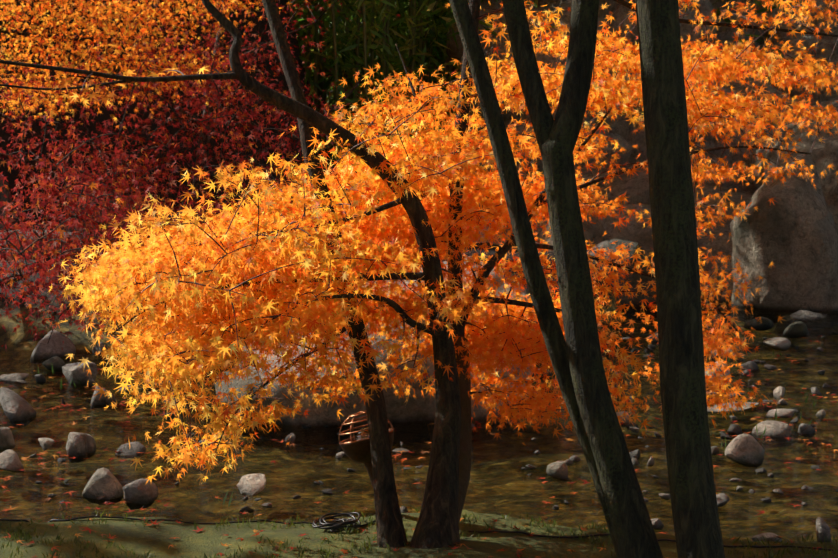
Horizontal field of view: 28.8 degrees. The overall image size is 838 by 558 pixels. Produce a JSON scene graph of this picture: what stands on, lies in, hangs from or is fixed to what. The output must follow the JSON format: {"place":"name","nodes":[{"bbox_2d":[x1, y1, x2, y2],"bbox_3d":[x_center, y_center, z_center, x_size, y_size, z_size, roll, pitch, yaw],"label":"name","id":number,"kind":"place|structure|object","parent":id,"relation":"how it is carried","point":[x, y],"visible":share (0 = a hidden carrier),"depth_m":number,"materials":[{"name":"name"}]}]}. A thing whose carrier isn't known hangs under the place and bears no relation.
{"place":"outdoors","nodes":[
{"label":"outdoors","id":0,"kind":"place"},
{"bbox_2d":[0,0,290,127],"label":"maple","id":1,"kind":"object","parent":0,"point":[17,26],"depth_m":10.34,"materials":[{"name":"orange plant"}]},
{"bbox_2d":[338,411,393,485],"bbox_3d":[-0.148,0.650,5.500,0.192,0.420,0.192,-14,0,1],"label":"garden spotlight","id":2,"kind":"object","parent":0,"point":[355,448],"visible":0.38,"depth_m":5.45,"materials":[{"name":"brown metal"}]},
{"bbox_2d":[0,0,837,557],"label":"ground","id":3,"kind":"structure","parent":0,"point":[156,538],"depth_m":7.25,"materials":[{"name":"brown soil"}]},
{"bbox_2d":[0,178,149,260],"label":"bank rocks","id":4,"kind":"object","parent":3,"relation":"on","point":[8,195],"visible":0.02,"depth_m":11.21,"materials":[{"name":"stone"}]},
{"bbox_2d":[0,0,400,367],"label":"crimson maple","id":5,"kind":"object","parent":3,"relation":"on","point":[204,90],"depth_m":10.16,"materials":[{"name":"red plant"}]},
{"bbox_2d":[214,256,534,445],"bbox_3d":[-0.211,0.468,7.938,1.550,1.143,1.087,0,8,-1],"label":"boulder","id":6,"kind":"object","parent":3,"relation":"on","point":[419,407],"visible":0.12,"depth_m":7.52,"materials":[{"name":"grey stone"}]},
{"bbox_2d":[289,0,468,179],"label":"bamboo grove culms","id":7,"kind":"object","parent":3,"relation":"on","point":[412,12],"visible":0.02,"depth_m":14.34,"materials":[{"name":"green plant"}]},
{"bbox_2d":[0,0,837,548],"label":"maple","id":8,"kind":"object","parent":3,"relation":"on","point":[132,260],"depth_m":5.17,"materials":[{"name":"orange plant"}]},
{"bbox_2d":[453,336,471,520],"bbox_3d":[0.120,0.517,5.364,0.098,0.662,0.317,2,8,12],"label":"tree trunk","id":9,"kind":"object","parent":8,"relation":"attached to","point":[465,454],"visible":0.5,"depth_m":5.39,"materials":[{"name":"brown bark"}]},
{"bbox_2d":[0,314,837,541],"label":"stream rocks","id":10,"kind":"object","parent":3,"relation":"on","point":[741,448],"visible":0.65,"depth_m":7.25,"materials":[{"name":"stone"}]},
{"bbox_2d":[0,507,837,557],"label":"bank grass tufts","id":11,"kind":"object","parent":3,"relation":"on","point":[222,522],"visible":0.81,"depth_m":5.18,"materials":[{"name":"green plant"}]},
{"bbox_2d":[0,321,837,557],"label":"fallen leaves","id":12,"kind":"object","parent":3,"relation":"on","point":[198,530],"visible":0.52,"depth_m":6.53,"materials":[{"name":"orange plant"}]},
{"bbox_2d":[0,512,837,550],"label":"grassy bank","id":13,"kind":"structure","parent":3,"relation":"on","point":[336,524],"depth_m":5.35,"materials":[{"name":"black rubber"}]},
{"bbox_2d":[288,0,805,200],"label":"bamboo grove leaves","id":14,"kind":"object","parent":3,"relation":"on","point":[377,31],"visible":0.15,"depth_m":14.18,"materials":[{"name":"green plant"}]},
{"bbox_2d":[449,0,724,557],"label":"tree trunks","id":15,"kind":"object","parent":3,"relation":"on","point":[577,362],"visible":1,"depth_m":4.48,"materials":[{"name":"brown plant"}]},
{"bbox_2d":[445,0,837,336],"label":"cliff rocks","id":16,"kind":"object","parent":3,"relation":"on","point":[792,235],"visible":0.27,"depth_m":11.71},
{"bbox_2d":[0,300,837,542],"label":"stream water","id":17,"kind":"structure","parent":0,"point":[307,455],"depth_m":6.92,"materials":[{"name":"brown liquid"}]},
{"bbox_2d":[38,348,816,506],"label":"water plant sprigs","id":18,"kind":"object","parent":17,"relation":"on","point":[495,414],"visible":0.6,"depth_m":7.57,"materials":[{"name":"plant"}]}
]}

